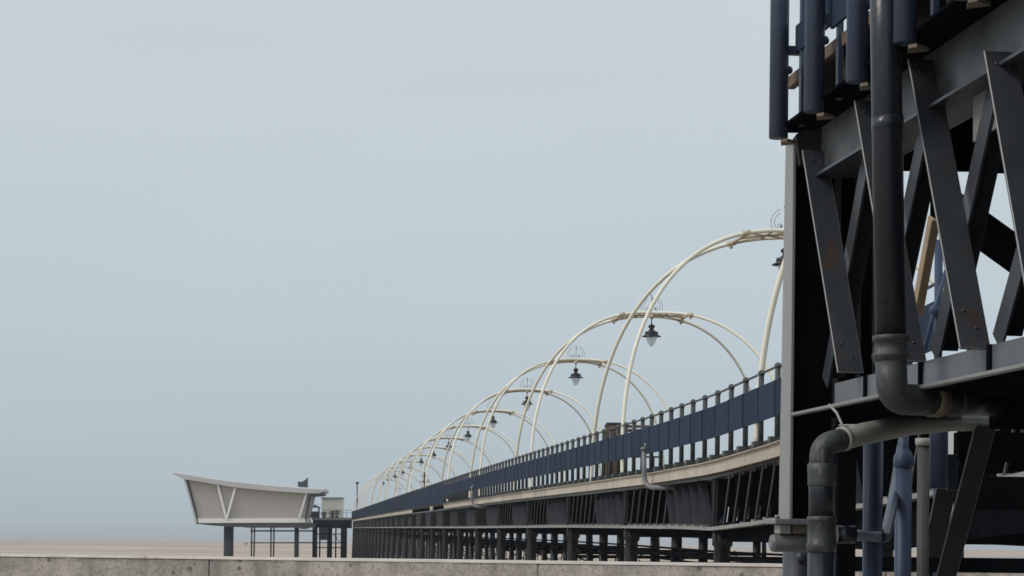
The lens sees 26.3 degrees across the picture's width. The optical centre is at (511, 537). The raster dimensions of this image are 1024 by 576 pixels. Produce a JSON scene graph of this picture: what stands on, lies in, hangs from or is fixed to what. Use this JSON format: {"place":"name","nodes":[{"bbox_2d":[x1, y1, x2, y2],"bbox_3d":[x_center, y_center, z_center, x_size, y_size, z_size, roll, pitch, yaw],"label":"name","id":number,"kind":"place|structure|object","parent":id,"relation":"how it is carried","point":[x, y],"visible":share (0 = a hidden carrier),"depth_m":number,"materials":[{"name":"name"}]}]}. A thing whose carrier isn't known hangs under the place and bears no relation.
{"place":"outdoors","nodes":[
{"label":"outdoors","id":0,"kind":"place"},
{"bbox_2d":[0,539,1023,561],"bbox_3d":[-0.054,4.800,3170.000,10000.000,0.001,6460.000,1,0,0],"label":"sand","id":1,"kind":"structure","parent":0,"point":[164,548],"depth_m":742.74,"materials":[{"name":"beige sand"}]},
{"bbox_2d":[171,471,328,556],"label":"pavilion","id":2,"kind":"structure","parent":1,"relation":"on","point":[229,505],"depth_m":338.00,"materials":[{"name":"metal"}]},
{"bbox_2d":[245,527,311,556],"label":"steel walkway","id":3,"kind":"structure","parent":1,"relation":"on","point":[270,531],"depth_m":353.95,"materials":[{"name":"grey paint"}]},
{"bbox_2d":[312,518,351,557],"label":"landing platform","id":4,"kind":"structure","parent":1,"relation":"on","point":[325,526],"depth_m":346.40,"materials":[{"name":"paint"}]},
{"bbox_2d":[310,504,319,517],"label":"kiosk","id":5,"kind":"object","parent":4,"relation":"on","point":[315,514],"visible":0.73,"depth_m":347.45,"materials":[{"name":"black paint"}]},
{"bbox_2d":[321,497,343,517],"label":"cream building","id":6,"kind":"structure","parent":4,"relation":"on","point":[332,503],"depth_m":352.00,"materials":[{"name":"paint"}]},
{"bbox_2d":[334,510,339,517],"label":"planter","id":7,"kind":"object","parent":4,"relation":"on","point":[337,513],"visible":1,"depth_m":348.77,"materials":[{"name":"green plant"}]},
{"bbox_2d":[0,553,1023,575],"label":"sea wall","id":8,"kind":"structure","parent":1,"relation":"on","point":[11,564],"depth_m":23.67,"materials":[{"name":"concrete"}]},
{"bbox_2d":[352,424,1023,563],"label":"pier","id":9,"kind":"structure","parent":1,"relation":"on","point":[698,500],"depth_m":52.97,"materials":[{"name":"paint"}]},
{"bbox_2d":[355,480,358,508],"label":"lamp post","id":10,"kind":"object","parent":9,"relation":"on","point":[357,482],"visible":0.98,"depth_m":337.92,"materials":[{"name":"grey metal"}]},
{"bbox_2d":[353,477,407,510],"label":"lighting arch","id":11,"kind":"structure","parent":9,"relation":"on","point":[372,480],"depth_m":336.11,"materials":[{"name":"beige paint"}]},
{"bbox_2d":[356,473,414,509],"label":"lighting arch","id":12,"kind":"structure","parent":9,"relation":"on","point":[375,477],"depth_m":314.54,"materials":[{"name":"beige paint"}]},
{"bbox_2d":[360,467,423,508],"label":"lighting arch","id":13,"kind":"structure","parent":9,"relation":"on","point":[385,472],"depth_m":293.11,"materials":[{"name":"beige paint"}]},
{"bbox_2d":[365,463,433,506],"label":"lighting arch","id":14,"kind":"structure","parent":9,"relation":"on","point":[387,469],"depth_m":271.60,"materials":[{"name":"beige paint"}]},
{"bbox_2d":[370,456,444,504],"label":"lighting arch","id":15,"kind":"structure","parent":9,"relation":"on","point":[400,463],"depth_m":249.90,"materials":[{"name":"beige paint"}]},
{"bbox_2d":[377,450,458,501],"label":"lighting arch","id":16,"kind":"structure","parent":9,"relation":"on","point":[421,455],"depth_m":228.36,"materials":[{"name":"beige paint"}]},
{"bbox_2d":[384,441,477,499],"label":"lighting arch","id":17,"kind":"structure","parent":9,"relation":"on","point":[398,462],"depth_m":206.60,"materials":[{"name":"beige paint"}]},
{"bbox_2d":[393,431,495,496],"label":"lighting arch","id":18,"kind":"structure","parent":9,"relation":"on","point":[433,439],"depth_m":185.18,"materials":[{"name":"beige paint"}]},
{"bbox_2d":[405,418,528,492],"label":"lighting arch","id":19,"kind":"structure","parent":9,"relation":"on","point":[448,428],"depth_m":163.56,"materials":[{"name":"beige paint"}]},
{"bbox_2d":[463,431,471,440],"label":"lantern","id":20,"kind":"object","parent":19,"relation":"hanging from","point":[467,435],"visible":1,"depth_m":164.23,"materials":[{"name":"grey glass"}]},
{"bbox_2d":[470,485,484,507],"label":"drain pipe","id":21,"kind":"object","parent":9,"relation":"attached to","point":[472,501],"visible":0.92,"depth_m":97.70,"materials":[{"name":"grey metal"}]},
{"bbox_2d":[420,400,564,505],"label":"lighting arch","id":22,"kind":"structure","parent":9,"relation":"on","point":[510,413],"depth_m":141.90,"materials":[{"name":"beige paint"}]},
{"bbox_2d":[490,416,497,427],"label":"lantern","id":23,"kind":"object","parent":22,"relation":"hanging from","point":[493,422],"visible":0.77,"depth_m":142.63,"materials":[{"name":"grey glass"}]},
{"bbox_2d":[441,377,601,500],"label":"lighting arch","id":24,"kind":"structure","parent":9,"relation":"on","point":[523,389],"depth_m":120.49,"materials":[{"name":"beige paint"}]},
{"bbox_2d":[521,393,532,410],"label":"lantern","id":25,"kind":"object","parent":24,"relation":"hanging from","point":[525,401],"visible":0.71,"depth_m":121.06,"materials":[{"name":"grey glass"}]},
{"bbox_2d":[469,346,668,497],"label":"lighting arch","id":26,"kind":"structure","parent":9,"relation":"on","point":[598,362],"depth_m":98.88,"materials":[{"name":"beige paint"}]},
{"bbox_2d":[568,364,582,385],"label":"lantern","id":27,"kind":"object","parent":26,"relation":"hanging from","point":[575,376],"visible":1,"depth_m":99.43,"materials":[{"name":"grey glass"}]},
{"bbox_2d":[605,422,620,474],"bbox_3d":[2.943,-2.464,63.002,0.500,1.674,0.450,1,0,0],"label":"litter bin","id":28,"kind":"object","parent":9,"relation":"on","point":[613,462],"visible":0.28,"depth_m":62.78,"materials":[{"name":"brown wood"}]},
{"bbox_2d":[604,425,658,470],"bbox_3d":[3.317,-2.379,60.849,1.500,1.512,0.645,1,0,0],"label":"bench","id":29,"kind":"object","parent":9,"relation":"on","point":[629,430],"visible":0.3,"depth_m":60.98,"materials":[{"name":"brown wood"}]},
{"bbox_2d":[513,294,774,489],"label":"lighting arch","id":30,"kind":"structure","parent":9,"relation":"on","point":[680,317],"depth_m":77.27,"materials":[{"name":"beige paint"}]},
{"bbox_2d":[642,319,660,346],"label":"lantern","id":31,"kind":"object","parent":30,"relation":"hanging from","point":[651,335],"visible":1,"depth_m":77.83,"materials":[{"name":"grey glass"}]},
{"bbox_2d":[641,443,672,489],"bbox_3d":[3.226,-1.565,48.114,0.149,1.056,1.197,1,0,-36],"label":"drain pipe","id":32,"kind":"object","parent":9,"relation":"attached to","point":[647,484],"visible":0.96,"depth_m":48.48,"materials":[{"name":"grey metal"}]},
{"bbox_2d":[351,283,968,519],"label":"pier railing","id":33,"kind":"object","parent":9,"relation":"on","point":[760,404],"visible":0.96,"depth_m":51.82,"materials":[{"name":"blue metal"}]},
{"bbox_2d":[590,209,933,480],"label":"lighting arch","id":34,"kind":"structure","parent":9,"relation":"on","point":[744,236],"depth_m":56.03,"materials":[{"name":"beige paint"}]},
{"bbox_2d":[772,248,783,269],"bbox_3d":[7.033,-7.225,56.353,0.682,1.120,0.682,1,0,0],"label":"lantern","id":35,"kind":"object","parent":34,"relation":"hanging from","point":[779,260],"visible":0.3,"depth_m":56.26,"materials":[{"name":"black paint"}]},
{"bbox_2d":[754,258,783,440],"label":"lighting arch","id":36,"kind":"structure","parent":9,"relation":"on","point":[771,311],"depth_m":37.41,"materials":[{"name":"beige paint"}]},
{"bbox_2d":[0,533,1023,550],"bbox_3d":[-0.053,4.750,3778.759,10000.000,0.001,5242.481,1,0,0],"label":"sea","id":37,"kind":"structure","parent":0,"point":[257,539],"depth_m":2340.28,"materials":[{"name":"grey liquid"}]},
{"bbox_2d":[0,0,1023,540],"label":"sky","id":38,"kind":"structure","parent":0,"point":[275,242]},
{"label":"promenade","id":39,"kind":"structure","parent":0,"visible":0},
{"bbox_2d":[765,0,1023,575],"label":"steel platform","id":40,"kind":"structure","parent":39,"relation":"on","point":[963,93],"depth_m":12.69,"materials":[{"name":"grey paint"}]},
{"bbox_2d":[857,441,898,575],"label":"blue pole","id":41,"kind":"object","parent":40,"relation":"on","point":[875,533],"visible":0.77,"depth_m":13.95,"materials":[{"name":"metal"}]},
{"bbox_2d":[769,0,990,145],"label":"platform railing","id":42,"kind":"object","parent":40,"relation":"on","point":[818,18],"visible":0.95,"depth_m":12.56,"materials":[{"name":"blue metal"}]},
{"bbox_2d":[807,404,1000,575],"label":"waste pipe","id":43,"kind":"object","parent":40,"relation":"attached to","point":[826,534],"visible":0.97,"depth_m":11.96,"materials":[{"name":"grey metal"}]},
{"bbox_2d":[929,432,957,490],"bbox_3d":[2.744,-0.588,13.947,0.121,0.571,0.238,1,0,38],"label":"hanging tube","id":44,"kind":"object","parent":40,"relation":"hanging from","point":[943,468],"visible":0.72,"depth_m":13.86,"materials":[{"name":"blue metal"}]},
{"bbox_2d":[870,0,1023,429],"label":"drain pipe","id":45,"kind":"object","parent":40,"relation":"attached to","point":[898,393],"visible":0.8,"depth_m":10.99,"materials":[{"name":"black metal"}]},
{"bbox_2d":[893,436,913,575],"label":"blue pole","id":46,"kind":"object","parent":39,"relation":"on","point":[903,461],"visible":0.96,"depth_m":14.85,"materials":[{"name":"metal"}]},
{"bbox_2d":[915,438,928,575],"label":"grey pole","id":47,"kind":"object","parent":39,"relation":"on","point":[922,444],"visible":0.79,"depth_m":15.96,"materials":[{"name":"metal"}]},
{"bbox_2d":[924,239,945,575],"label":"blue pole","id":48,"kind":"object","parent":39,"relation":"on","point":[939,278],"visible":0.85,"depth_m":16.97,"materials":[{"name":"metal"}]},
{"bbox_2d":[948,431,956,514],"bbox_3d":[3.496,0.174,17.500,0.085,2.930,0.085,1,0,0],"label":"pale post","id":49,"kind":"object","parent":39,"relation":"on","point":[950,441],"depth_m":17.46,"materials":[{"name":"beige metal"}]}
]}

